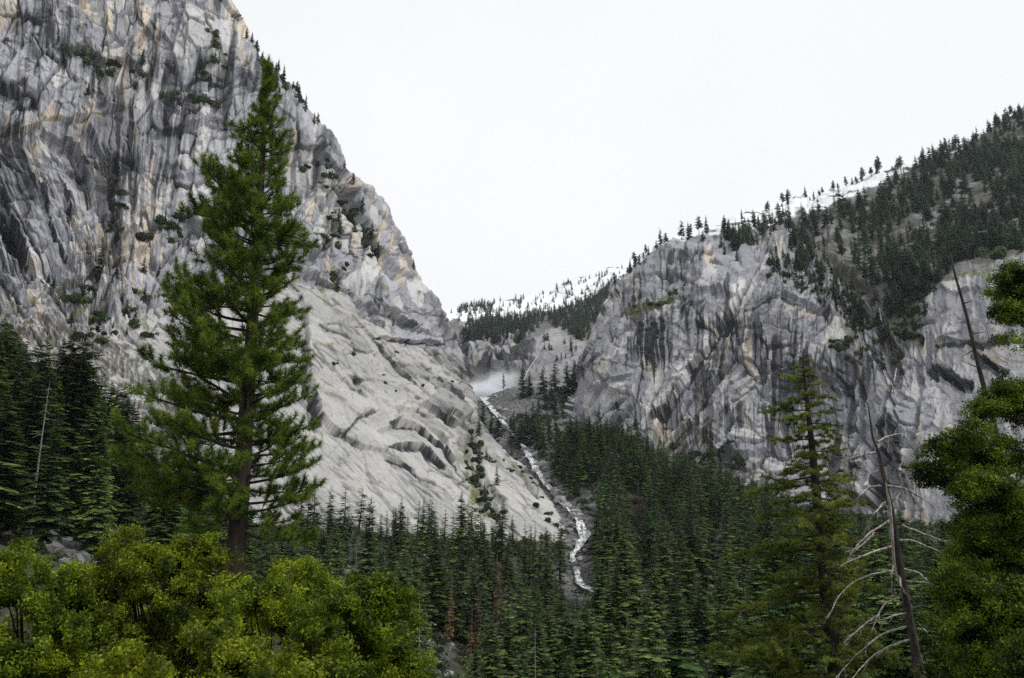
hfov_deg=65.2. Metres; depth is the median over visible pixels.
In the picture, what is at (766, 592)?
conifer tree
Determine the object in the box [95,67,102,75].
cliff shrub
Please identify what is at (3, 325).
conifer tree
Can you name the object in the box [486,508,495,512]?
cliff shrub
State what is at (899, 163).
skyline tree
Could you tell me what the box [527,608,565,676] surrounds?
conifer tree
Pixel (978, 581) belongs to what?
evergreen tree
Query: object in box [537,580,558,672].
conifer tree
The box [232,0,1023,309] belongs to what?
sky
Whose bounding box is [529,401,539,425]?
gorge conifer
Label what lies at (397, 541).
conifer tree
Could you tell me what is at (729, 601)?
conifer tree
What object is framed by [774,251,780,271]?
ledge conifer
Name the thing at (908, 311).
cliff shrub
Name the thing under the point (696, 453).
cliff shrub
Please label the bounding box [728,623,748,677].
conifer tree
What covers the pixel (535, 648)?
conifer tree
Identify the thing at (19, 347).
conifer tree
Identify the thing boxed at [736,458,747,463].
cliff shrub
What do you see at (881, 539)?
conifer tree
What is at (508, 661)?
conifer tree
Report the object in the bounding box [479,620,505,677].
conifer tree
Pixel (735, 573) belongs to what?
conifer tree
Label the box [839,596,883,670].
conifer tree
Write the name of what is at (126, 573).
oak shrub
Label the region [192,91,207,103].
cliff shrub
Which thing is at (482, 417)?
gorge conifer
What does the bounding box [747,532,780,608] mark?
conifer tree
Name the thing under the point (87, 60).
cliff shrub
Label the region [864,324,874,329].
cliff shrub
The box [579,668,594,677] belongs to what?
conifer tree
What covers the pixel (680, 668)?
conifer tree
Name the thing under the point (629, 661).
conifer tree
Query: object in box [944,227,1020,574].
dead tree
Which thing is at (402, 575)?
conifer tree
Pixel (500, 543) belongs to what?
conifer tree
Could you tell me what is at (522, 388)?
gorge conifer
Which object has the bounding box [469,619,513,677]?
conifer tree
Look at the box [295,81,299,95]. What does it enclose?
skyline tree
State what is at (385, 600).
oak shrub
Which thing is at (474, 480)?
cliff shrub
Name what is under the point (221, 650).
oak shrub
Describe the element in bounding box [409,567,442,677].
conifer tree
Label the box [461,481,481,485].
cliff shrub
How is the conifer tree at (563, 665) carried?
on the ground
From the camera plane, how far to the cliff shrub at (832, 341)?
780.20 m
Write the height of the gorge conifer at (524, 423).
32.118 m
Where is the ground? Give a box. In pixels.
[0,386,950,677]
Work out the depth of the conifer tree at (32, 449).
190.78 m
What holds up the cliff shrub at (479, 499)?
on the mountain dome
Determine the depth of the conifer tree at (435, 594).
261.89 m
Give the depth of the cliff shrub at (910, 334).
729.96 m
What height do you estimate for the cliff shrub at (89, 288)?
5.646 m
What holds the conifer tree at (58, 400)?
on the ground
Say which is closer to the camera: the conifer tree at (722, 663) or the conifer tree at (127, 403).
the conifer tree at (722, 663)
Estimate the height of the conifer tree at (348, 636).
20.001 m
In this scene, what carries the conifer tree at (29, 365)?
on the ground
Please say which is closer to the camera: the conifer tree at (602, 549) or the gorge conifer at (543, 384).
the conifer tree at (602, 549)
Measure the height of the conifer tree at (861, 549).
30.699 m
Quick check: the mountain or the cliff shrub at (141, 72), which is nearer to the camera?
the cliff shrub at (141, 72)
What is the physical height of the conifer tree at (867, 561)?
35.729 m
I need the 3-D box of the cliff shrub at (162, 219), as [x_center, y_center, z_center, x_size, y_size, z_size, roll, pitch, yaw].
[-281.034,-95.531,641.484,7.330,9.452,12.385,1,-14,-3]
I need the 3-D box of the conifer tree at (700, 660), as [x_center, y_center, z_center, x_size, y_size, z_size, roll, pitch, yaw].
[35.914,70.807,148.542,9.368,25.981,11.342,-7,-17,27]
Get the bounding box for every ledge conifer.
[50,274,56,287]
[66,308,74,326]
[79,283,86,295]
[84,83,90,94]
[91,43,96,60]
[91,241,105,282]
[96,317,101,330]
[113,263,119,278]
[123,299,129,312]
[133,305,138,319]
[138,47,147,65]
[140,256,147,272]
[140,284,147,302]
[196,57,203,69]
[206,72,212,87]
[334,276,340,291]
[335,219,342,238]
[336,207,341,225]
[358,194,364,214]
[369,219,375,239]
[375,242,380,258]
[475,414,482,435]
[476,442,481,462]
[492,463,501,484]
[632,410,638,429]
[771,254,776,271]
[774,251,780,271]
[814,251,819,274]
[818,260,825,279]
[879,346,885,369]
[883,302,888,317]
[896,302,901,317]
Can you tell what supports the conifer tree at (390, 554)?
on the ground
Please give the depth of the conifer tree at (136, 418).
241.97 m
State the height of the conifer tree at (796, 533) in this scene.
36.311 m
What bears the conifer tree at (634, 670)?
on the ground
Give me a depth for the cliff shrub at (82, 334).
502.44 m
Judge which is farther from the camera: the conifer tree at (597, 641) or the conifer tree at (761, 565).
the conifer tree at (761, 565)
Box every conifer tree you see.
[0,318,17,365]
[0,321,33,395]
[0,330,10,483]
[0,356,32,517]
[0,360,47,460]
[0,373,33,509]
[0,374,71,530]
[0,394,31,532]
[1,347,31,448]
[10,326,28,362]
[12,335,26,376]
[12,339,37,385]
[13,413,74,548]
[15,336,76,487]
[27,340,50,377]
[38,350,56,376]
[42,328,89,468]
[44,381,73,481]
[45,339,68,417]
[47,353,118,499]
[48,337,122,488]
[54,391,123,531]
[61,430,90,512]
[66,423,116,539]
[69,456,113,554]
[81,347,96,400]
[98,371,113,460]
[102,380,124,476]
[107,384,133,470]
[107,399,149,499]
[109,399,134,474]
[110,386,124,442]
[111,444,142,524]
[129,448,159,522]
[137,484,159,542]
[139,471,178,574]
[146,499,179,590]
[158,503,191,588]
[178,506,218,570]
[186,486,221,545]
[246,520,262,585]
[264,542,293,600]
[302,509,318,558]
[321,519,346,574]
[328,619,354,660]
[334,621,357,659]
[353,497,379,596]
[380,539,399,572]
[382,565,405,664]
[385,544,429,647]
[387,509,403,553]
[394,555,436,668]
[399,559,411,588]
[404,585,439,676]
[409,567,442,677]
[418,501,430,544]
[418,536,458,631]
[418,631,435,672]
[448,493,473,565]
[462,642,485,673]
[466,643,483,677]
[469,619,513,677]
[479,522,490,556]
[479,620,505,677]
[493,515,506,560]
[496,609,519,676]
[508,642,533,677]
[520,584,544,677]
[520,607,555,677]
[520,657,535,677]
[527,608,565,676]
[527,620,556,677]
[531,535,537,556]
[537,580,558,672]
[546,608,583,677]
[551,586,570,648]
[557,648,568,677]
[559,657,575,677]
[561,550,568,569]
[561,651,578,677]
[567,606,610,677]
[570,622,596,677]
[573,595,599,650]
[579,560,623,647]
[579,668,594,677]
[581,509,615,596]
[581,609,606,668]
[584,537,620,620]
[587,563,604,635]
[589,657,598,677]
[592,559,637,674]
[593,514,647,600]
[593,585,629,677]
[593,648,614,677]
[595,526,655,644]
[600,621,618,674]
[603,656,615,677]
[607,662,618,677]
[618,618,645,676]
[622,625,666,677]
[623,651,638,677]
[628,586,670,677]
[630,565,673,659]
[633,592,659,668]
[646,526,678,611]
[651,578,705,677]
[659,554,687,639]
[667,600,694,673]
[668,578,690,649]
[669,549,704,628]
[670,515,719,601]
[672,517,687,572]
[682,572,716,677]
[689,585,716,672]
[695,646,707,677]
[700,598,747,677]
[705,434,716,470]
[708,573,728,641]
[709,641,733,677]
[710,540,746,621]
[710,555,741,630]
[713,555,747,642]
[716,614,753,672]
[722,575,740,667]
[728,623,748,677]
[730,572,808,677]
[735,590,757,664]
[739,556,768,637]
[741,544,768,621]
[745,507,768,577]
[745,511,779,590]
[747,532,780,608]
[748,587,774,668]
[750,584,826,677]
[751,507,773,582]
[760,578,826,677]
[763,529,798,608]
[771,524,786,584]
[780,580,823,665]
[783,590,826,675]
[785,519,798,565]
[792,518,811,596]
[797,551,821,633]
[798,521,828,596]
[826,502,846,549]
[830,540,857,613]
[832,567,857,617]
[834,593,844,642]
[837,573,861,655]
[838,625,872,677]
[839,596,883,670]
[842,563,870,633]
[843,640,866,677]
[845,528,918,677]
[847,525,872,612]
[851,533,870,606]
[858,556,942,673]
[860,517,878,573]
[860,524,897,612]
[863,514,907,594]
[883,568,896,661]
[885,603,935,677]
[886,557,936,671]
[888,509,922,584]
[894,590,942,677]
[904,536,953,677]
[909,553,928,609]
[914,526,937,588]
[914,549,934,631]
[915,516,952,603]
[916,545,930,614]
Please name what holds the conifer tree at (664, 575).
on the ground
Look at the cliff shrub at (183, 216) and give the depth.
657.14 m
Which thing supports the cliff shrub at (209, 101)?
on the mountain dome
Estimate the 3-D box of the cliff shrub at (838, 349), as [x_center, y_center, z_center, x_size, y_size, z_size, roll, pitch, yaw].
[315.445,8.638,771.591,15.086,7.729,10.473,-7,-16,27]
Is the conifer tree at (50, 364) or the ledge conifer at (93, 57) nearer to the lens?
the conifer tree at (50, 364)
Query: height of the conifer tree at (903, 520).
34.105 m
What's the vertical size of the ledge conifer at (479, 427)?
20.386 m
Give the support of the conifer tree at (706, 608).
on the ground
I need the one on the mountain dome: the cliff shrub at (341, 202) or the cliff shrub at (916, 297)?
the cliff shrub at (341, 202)
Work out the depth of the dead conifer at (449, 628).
226.94 m
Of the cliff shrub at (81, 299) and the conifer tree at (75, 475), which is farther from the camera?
the cliff shrub at (81, 299)
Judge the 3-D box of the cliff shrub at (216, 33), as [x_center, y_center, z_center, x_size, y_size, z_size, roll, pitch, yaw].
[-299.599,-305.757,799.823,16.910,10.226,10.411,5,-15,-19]
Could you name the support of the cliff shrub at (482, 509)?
on the mountain dome
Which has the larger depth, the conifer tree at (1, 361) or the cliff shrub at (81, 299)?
the cliff shrub at (81, 299)
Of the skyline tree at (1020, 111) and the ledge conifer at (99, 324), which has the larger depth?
the skyline tree at (1020, 111)
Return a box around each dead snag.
[23,384,49,543]
[419,596,426,669]
[533,634,539,676]
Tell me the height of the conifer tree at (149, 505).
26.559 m
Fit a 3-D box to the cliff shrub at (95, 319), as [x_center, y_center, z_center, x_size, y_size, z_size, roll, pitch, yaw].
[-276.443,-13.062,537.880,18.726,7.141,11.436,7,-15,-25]
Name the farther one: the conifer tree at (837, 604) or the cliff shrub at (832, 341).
the cliff shrub at (832, 341)
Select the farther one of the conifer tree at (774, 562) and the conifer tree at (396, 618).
the conifer tree at (774, 562)
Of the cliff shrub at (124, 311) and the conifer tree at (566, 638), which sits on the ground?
the conifer tree at (566, 638)
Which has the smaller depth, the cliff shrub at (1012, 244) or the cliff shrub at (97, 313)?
the cliff shrub at (97, 313)
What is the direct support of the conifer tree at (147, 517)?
on the ground
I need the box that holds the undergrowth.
[6,411,996,677]
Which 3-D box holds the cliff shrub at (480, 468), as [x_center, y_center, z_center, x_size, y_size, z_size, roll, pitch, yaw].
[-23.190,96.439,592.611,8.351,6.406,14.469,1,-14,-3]
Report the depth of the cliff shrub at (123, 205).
636.70 m
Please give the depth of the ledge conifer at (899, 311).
774.55 m
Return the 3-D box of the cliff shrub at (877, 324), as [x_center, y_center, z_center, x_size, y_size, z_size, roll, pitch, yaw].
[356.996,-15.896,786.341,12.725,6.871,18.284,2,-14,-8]
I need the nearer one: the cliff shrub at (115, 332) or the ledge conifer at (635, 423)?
the cliff shrub at (115, 332)
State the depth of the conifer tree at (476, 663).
147.17 m
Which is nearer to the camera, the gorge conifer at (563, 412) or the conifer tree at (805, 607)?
the conifer tree at (805, 607)
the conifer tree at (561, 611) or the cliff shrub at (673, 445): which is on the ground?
the conifer tree at (561, 611)
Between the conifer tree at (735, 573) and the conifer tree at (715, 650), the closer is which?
the conifer tree at (715, 650)
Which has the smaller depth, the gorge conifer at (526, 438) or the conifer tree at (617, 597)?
the conifer tree at (617, 597)
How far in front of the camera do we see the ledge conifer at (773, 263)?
878.26 m
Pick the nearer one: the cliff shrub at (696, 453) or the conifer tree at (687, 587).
the conifer tree at (687, 587)
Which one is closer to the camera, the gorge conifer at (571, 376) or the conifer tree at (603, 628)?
the conifer tree at (603, 628)
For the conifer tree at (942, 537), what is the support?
on the ground
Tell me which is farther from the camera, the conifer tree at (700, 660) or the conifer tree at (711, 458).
the conifer tree at (711, 458)
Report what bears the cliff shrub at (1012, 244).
on the mountain wall
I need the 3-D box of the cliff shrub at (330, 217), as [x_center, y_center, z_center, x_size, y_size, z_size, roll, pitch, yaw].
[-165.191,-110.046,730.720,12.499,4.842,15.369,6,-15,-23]
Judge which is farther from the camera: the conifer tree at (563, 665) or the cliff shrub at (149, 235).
the cliff shrub at (149, 235)
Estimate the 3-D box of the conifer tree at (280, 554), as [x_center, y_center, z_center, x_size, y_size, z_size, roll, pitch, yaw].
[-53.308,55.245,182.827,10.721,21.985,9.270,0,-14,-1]
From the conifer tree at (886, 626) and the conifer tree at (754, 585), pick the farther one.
the conifer tree at (754, 585)
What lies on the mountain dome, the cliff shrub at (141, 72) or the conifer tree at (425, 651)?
the cliff shrub at (141, 72)
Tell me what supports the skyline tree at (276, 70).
on the mountain dome
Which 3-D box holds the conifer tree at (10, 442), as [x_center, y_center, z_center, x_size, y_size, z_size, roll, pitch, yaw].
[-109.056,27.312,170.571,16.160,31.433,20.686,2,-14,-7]
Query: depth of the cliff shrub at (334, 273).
675.69 m
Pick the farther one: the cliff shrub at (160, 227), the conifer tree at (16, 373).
the cliff shrub at (160, 227)
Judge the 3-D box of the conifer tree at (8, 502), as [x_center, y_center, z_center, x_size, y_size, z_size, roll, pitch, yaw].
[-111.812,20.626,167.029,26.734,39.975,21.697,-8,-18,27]
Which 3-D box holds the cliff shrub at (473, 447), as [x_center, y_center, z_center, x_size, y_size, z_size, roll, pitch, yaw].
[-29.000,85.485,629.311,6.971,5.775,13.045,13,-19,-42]
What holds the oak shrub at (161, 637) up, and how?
on the ground
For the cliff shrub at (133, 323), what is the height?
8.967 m
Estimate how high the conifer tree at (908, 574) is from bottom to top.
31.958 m
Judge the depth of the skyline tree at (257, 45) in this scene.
836.83 m
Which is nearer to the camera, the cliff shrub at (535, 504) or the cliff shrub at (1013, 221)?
the cliff shrub at (535, 504)
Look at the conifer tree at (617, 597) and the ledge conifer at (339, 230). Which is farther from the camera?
the ledge conifer at (339, 230)
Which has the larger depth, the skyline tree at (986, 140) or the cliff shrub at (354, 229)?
the skyline tree at (986, 140)
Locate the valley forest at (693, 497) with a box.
[97,408,948,677]
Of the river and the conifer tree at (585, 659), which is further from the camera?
the river
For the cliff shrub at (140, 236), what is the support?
on the mountain dome
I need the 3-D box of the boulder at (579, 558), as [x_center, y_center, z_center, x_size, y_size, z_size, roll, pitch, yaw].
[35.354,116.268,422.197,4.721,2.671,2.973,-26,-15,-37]
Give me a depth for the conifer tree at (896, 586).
124.44 m
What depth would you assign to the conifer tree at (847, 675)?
91.48 m
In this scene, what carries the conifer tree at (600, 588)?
on the ground
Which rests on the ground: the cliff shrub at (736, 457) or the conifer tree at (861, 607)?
the conifer tree at (861, 607)
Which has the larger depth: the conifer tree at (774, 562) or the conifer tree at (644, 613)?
the conifer tree at (774, 562)
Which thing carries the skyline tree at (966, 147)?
on the mountain wall
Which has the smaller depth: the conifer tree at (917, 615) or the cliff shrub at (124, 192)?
the conifer tree at (917, 615)
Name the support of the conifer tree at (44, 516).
on the ground
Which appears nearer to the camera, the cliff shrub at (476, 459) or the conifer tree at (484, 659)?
the conifer tree at (484, 659)
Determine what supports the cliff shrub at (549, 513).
on the mountain dome
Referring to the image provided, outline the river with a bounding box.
[479,397,641,609]
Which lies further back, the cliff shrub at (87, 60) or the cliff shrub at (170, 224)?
the cliff shrub at (87, 60)
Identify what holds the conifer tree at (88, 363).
on the ground
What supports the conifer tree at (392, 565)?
on the ground
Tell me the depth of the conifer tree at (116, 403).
294.72 m
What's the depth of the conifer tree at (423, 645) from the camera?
147.13 m
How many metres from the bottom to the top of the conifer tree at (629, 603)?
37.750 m
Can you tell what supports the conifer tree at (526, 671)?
on the ground
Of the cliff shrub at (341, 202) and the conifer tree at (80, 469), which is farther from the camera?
the cliff shrub at (341, 202)
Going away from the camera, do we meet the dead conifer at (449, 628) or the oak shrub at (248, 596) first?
the oak shrub at (248, 596)
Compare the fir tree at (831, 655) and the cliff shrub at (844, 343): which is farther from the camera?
the cliff shrub at (844, 343)
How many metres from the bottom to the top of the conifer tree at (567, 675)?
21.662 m
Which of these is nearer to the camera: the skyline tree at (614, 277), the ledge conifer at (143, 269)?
the ledge conifer at (143, 269)
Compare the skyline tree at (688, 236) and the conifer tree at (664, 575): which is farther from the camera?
the skyline tree at (688, 236)
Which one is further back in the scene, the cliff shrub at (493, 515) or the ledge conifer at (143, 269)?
the ledge conifer at (143, 269)
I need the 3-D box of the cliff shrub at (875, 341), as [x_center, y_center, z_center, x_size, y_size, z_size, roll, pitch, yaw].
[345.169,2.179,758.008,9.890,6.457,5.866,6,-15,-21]
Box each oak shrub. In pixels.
[0,535,130,677]
[0,561,281,677]
[62,521,261,677]
[67,615,348,677]
[202,553,353,675]
[283,566,438,677]
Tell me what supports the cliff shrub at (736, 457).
on the mountain wall
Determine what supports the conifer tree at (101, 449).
on the ground
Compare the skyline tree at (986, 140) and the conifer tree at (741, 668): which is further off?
the skyline tree at (986, 140)
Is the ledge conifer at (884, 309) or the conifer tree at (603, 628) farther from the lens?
the ledge conifer at (884, 309)
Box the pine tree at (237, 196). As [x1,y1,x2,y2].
[93,54,328,582]
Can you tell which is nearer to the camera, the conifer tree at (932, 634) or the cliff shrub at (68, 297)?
the conifer tree at (932, 634)
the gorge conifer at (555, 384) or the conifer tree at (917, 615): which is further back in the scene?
the gorge conifer at (555, 384)
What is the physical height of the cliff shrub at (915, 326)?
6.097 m
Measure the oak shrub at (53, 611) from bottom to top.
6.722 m
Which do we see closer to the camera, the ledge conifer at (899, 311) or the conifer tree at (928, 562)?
the conifer tree at (928, 562)
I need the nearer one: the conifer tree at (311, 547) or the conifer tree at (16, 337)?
the conifer tree at (16, 337)
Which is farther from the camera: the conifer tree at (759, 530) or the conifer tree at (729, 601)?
the conifer tree at (759, 530)
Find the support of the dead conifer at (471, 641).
on the ground
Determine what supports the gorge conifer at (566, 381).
on the ground
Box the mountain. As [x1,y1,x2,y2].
[444,227,709,400]
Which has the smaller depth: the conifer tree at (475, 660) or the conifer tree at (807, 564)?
the conifer tree at (475, 660)
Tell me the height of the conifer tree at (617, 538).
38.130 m
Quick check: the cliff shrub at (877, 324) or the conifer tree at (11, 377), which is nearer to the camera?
the conifer tree at (11, 377)
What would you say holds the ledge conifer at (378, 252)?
on the mountain dome
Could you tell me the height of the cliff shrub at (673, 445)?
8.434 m
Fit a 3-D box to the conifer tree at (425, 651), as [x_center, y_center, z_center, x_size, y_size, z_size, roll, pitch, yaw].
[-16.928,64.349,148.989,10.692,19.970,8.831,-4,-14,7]
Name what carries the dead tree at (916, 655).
on the ground
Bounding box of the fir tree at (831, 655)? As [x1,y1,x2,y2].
[700,357,911,677]
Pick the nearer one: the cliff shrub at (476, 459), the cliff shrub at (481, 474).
the cliff shrub at (481, 474)
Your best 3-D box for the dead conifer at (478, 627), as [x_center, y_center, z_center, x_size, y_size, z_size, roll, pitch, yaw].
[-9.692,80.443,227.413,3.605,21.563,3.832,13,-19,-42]
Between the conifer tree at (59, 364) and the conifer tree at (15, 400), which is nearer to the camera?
the conifer tree at (15, 400)
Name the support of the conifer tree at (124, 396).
on the ground
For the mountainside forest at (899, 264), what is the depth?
1044.44 m
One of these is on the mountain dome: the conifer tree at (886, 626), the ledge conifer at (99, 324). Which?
the ledge conifer at (99, 324)
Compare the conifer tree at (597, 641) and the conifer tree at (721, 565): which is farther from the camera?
the conifer tree at (721, 565)
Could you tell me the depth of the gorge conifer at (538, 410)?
857.21 m
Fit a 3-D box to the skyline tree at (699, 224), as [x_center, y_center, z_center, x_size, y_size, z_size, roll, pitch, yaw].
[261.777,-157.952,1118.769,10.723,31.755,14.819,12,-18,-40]
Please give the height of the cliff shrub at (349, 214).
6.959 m
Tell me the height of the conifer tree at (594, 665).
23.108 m
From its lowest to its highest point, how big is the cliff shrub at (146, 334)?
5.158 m
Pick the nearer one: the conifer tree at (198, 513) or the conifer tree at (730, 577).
the conifer tree at (198, 513)
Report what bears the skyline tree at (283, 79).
on the mountain dome
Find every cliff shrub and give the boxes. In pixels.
[58,294,77,302]
[59,44,70,57]
[61,294,93,304]
[73,50,82,58]
[73,331,95,339]
[78,283,97,292]
[80,48,92,57]
[82,56,101,68]
[89,314,111,323]
[93,310,103,316]
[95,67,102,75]
[95,336,109,344]
[105,58,121,67]
[105,67,115,76]
[110,329,118,334]
[111,202,128,208]
[115,189,128,195]
[121,309,127,314]
[127,306,137,311]
[128,318,140,328]
[135,231,146,241]
[137,68,147,76]
[140,331,152,338]
[145,232,154,240]
[156,214,166,224]
[157,224,169,229]
[160,92,169,98]
[165,220,179,229]
[166,90,178,100]
[166,237,174,242]
[172,226,182,234]
[174,212,192,219]
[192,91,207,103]
[198,69,208,75]
[200,59,210,67]
[202,97,223,109]
[205,27,220,37]
[210,37,220,48]
[210,53,219,63]
[282,82,289,90]
[299,165,306,172]
[315,231,328,238]
[324,270,337,279]
[326,215,336,221]
[327,170,338,178]
[335,241,342,248]
[337,200,348,205]
[342,208,358,217]
[351,227,363,240]
[361,231,371,240]
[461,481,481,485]
[465,477,478,482]
[467,442,480,446]
[469,444,481,449]
[471,455,492,461]
[474,508,485,512]
[475,495,492,501]
[476,465,484,471]
[478,472,484,477]
[483,512,501,521]
[484,501,491,509]
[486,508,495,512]
[532,502,538,507]
[544,511,553,514]
[655,301,667,305]
[669,442,678,449]
[688,450,701,455]
[704,447,719,456]
[724,462,739,469]
[725,439,734,443]
[732,454,741,460]
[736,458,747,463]
[765,272,772,277]
[829,338,838,342]
[832,342,841,348]
[835,343,846,351]
[838,338,851,342]
[841,341,849,347]
[844,335,858,341]
[854,350,862,356]
[858,290,866,294]
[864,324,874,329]
[870,318,884,325]
[872,339,880,343]
[891,321,905,325]
[897,330,907,337]
[905,308,913,316]
[906,331,920,338]
[909,317,921,325]
[910,304,920,310]
[911,291,929,299]
[911,323,923,329]
[975,245,1007,259]
[985,200,998,208]
[1002,232,1010,243]
[1007,220,1017,226]
[1007,242,1015,248]
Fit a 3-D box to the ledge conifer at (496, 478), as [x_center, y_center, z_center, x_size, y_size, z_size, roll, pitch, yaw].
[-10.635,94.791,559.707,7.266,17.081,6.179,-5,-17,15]
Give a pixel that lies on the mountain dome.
(70, 150)
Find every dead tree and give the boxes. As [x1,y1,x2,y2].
[824,390,950,677]
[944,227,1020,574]
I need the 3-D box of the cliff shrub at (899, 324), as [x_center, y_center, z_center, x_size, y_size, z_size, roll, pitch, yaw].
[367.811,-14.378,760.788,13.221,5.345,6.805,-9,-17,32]
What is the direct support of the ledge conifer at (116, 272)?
on the mountain dome
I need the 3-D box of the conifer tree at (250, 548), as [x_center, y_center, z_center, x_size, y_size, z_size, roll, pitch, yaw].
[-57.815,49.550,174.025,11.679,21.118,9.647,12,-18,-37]
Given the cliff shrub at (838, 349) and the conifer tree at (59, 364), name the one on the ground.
the conifer tree at (59, 364)
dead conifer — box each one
[443,579,457,650]
[466,604,474,658]
[473,587,482,649]
[492,550,504,629]
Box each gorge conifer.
[479,401,487,425]
[488,413,494,432]
[493,413,504,435]
[507,429,513,445]
[510,416,517,443]
[513,424,522,447]
[515,417,526,443]
[516,364,529,397]
[520,407,529,435]
[523,410,532,445]
[526,372,534,395]
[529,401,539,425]
[533,396,544,416]
[534,418,543,438]
[535,366,550,397]
[540,386,549,410]
[547,360,563,399]
[548,378,558,406]
[550,398,560,416]
[557,362,574,402]
[559,394,569,417]
[563,360,577,399]
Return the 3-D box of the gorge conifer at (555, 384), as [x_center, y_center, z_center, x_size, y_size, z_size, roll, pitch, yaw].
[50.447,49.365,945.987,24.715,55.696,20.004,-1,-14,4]
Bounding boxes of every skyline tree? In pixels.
[254,39,259,51]
[275,62,278,77]
[280,64,286,81]
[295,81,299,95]
[303,95,307,111]
[612,272,616,283]
[658,229,662,244]
[662,232,668,242]
[677,220,685,237]
[685,221,691,239]
[695,216,703,229]
[704,215,709,233]
[779,192,786,206]
[858,168,865,176]
[874,155,882,172]
[896,155,904,172]
[921,148,928,163]
[925,147,932,164]
[939,143,945,158]
[955,135,965,161]
[960,137,971,156]
[969,135,976,151]
[982,131,988,146]
[1008,106,1012,115]
[1010,110,1017,122]
[1017,103,1023,118]
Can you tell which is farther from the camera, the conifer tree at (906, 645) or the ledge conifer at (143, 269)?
the ledge conifer at (143, 269)
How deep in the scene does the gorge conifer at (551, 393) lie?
910.46 m
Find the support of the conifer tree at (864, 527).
on the ground
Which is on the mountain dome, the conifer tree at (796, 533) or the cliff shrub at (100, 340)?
the cliff shrub at (100, 340)
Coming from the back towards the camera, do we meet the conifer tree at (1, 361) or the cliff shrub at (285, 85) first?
the cliff shrub at (285, 85)
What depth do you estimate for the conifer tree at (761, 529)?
321.46 m
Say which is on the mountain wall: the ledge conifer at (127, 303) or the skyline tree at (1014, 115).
the skyline tree at (1014, 115)
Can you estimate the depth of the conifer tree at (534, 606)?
211.63 m
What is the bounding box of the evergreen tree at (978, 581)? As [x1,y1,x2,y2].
[900,254,1023,677]
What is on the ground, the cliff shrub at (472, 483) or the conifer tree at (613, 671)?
the conifer tree at (613, 671)
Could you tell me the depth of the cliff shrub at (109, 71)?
716.02 m
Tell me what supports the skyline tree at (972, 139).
on the mountain wall
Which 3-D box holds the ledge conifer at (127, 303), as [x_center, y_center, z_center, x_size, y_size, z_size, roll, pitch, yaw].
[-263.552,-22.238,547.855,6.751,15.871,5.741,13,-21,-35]
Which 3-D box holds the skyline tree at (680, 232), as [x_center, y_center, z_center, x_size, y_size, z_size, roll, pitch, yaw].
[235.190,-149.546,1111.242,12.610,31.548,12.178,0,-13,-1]
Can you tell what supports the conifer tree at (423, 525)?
on the ground
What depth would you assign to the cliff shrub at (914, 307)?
756.56 m
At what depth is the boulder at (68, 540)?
194.57 m
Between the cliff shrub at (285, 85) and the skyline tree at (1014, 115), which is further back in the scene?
the skyline tree at (1014, 115)
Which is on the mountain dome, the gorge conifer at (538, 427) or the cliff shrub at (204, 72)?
the cliff shrub at (204, 72)
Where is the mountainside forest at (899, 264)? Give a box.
[450,104,1023,379]
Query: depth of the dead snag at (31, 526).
173.10 m
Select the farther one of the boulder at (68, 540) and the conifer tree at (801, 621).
the boulder at (68, 540)
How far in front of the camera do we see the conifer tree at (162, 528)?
161.29 m
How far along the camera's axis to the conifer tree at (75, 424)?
231.50 m
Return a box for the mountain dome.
[0,0,566,543]
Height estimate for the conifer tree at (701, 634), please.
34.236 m
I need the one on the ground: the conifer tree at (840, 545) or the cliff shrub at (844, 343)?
the conifer tree at (840, 545)
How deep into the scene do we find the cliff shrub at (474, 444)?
633.85 m
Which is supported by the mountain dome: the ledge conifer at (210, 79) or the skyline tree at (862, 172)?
the ledge conifer at (210, 79)
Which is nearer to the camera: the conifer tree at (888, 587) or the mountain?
the conifer tree at (888, 587)
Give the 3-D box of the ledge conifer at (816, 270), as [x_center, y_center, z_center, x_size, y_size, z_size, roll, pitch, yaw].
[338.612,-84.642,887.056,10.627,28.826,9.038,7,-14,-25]
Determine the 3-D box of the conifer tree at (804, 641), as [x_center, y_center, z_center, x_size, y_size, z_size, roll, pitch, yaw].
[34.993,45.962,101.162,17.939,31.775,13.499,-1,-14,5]
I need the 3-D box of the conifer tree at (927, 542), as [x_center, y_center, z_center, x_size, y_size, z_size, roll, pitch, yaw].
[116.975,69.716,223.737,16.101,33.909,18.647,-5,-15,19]
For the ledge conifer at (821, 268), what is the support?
on the mountain wall
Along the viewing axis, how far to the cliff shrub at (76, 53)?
703.46 m
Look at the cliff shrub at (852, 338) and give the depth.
778.62 m
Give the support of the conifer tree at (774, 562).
on the ground
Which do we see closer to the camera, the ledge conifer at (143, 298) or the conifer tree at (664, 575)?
the conifer tree at (664, 575)
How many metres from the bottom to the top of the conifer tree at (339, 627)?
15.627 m
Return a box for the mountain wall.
[564,107,1023,524]
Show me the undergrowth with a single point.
(436, 639)
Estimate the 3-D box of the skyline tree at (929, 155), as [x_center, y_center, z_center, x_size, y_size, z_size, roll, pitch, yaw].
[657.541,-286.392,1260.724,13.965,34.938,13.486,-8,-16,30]
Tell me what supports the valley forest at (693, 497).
on the ground
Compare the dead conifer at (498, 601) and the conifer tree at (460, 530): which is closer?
the dead conifer at (498, 601)
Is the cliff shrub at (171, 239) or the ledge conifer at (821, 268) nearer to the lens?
the cliff shrub at (171, 239)
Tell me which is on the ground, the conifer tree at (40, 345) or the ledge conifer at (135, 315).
the conifer tree at (40, 345)
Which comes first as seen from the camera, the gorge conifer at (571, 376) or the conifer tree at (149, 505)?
the conifer tree at (149, 505)
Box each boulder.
[65,537,72,542]
[531,468,537,474]
[538,463,547,467]
[542,467,551,471]
[562,503,571,509]
[576,556,582,561]
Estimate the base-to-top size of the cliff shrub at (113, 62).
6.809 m

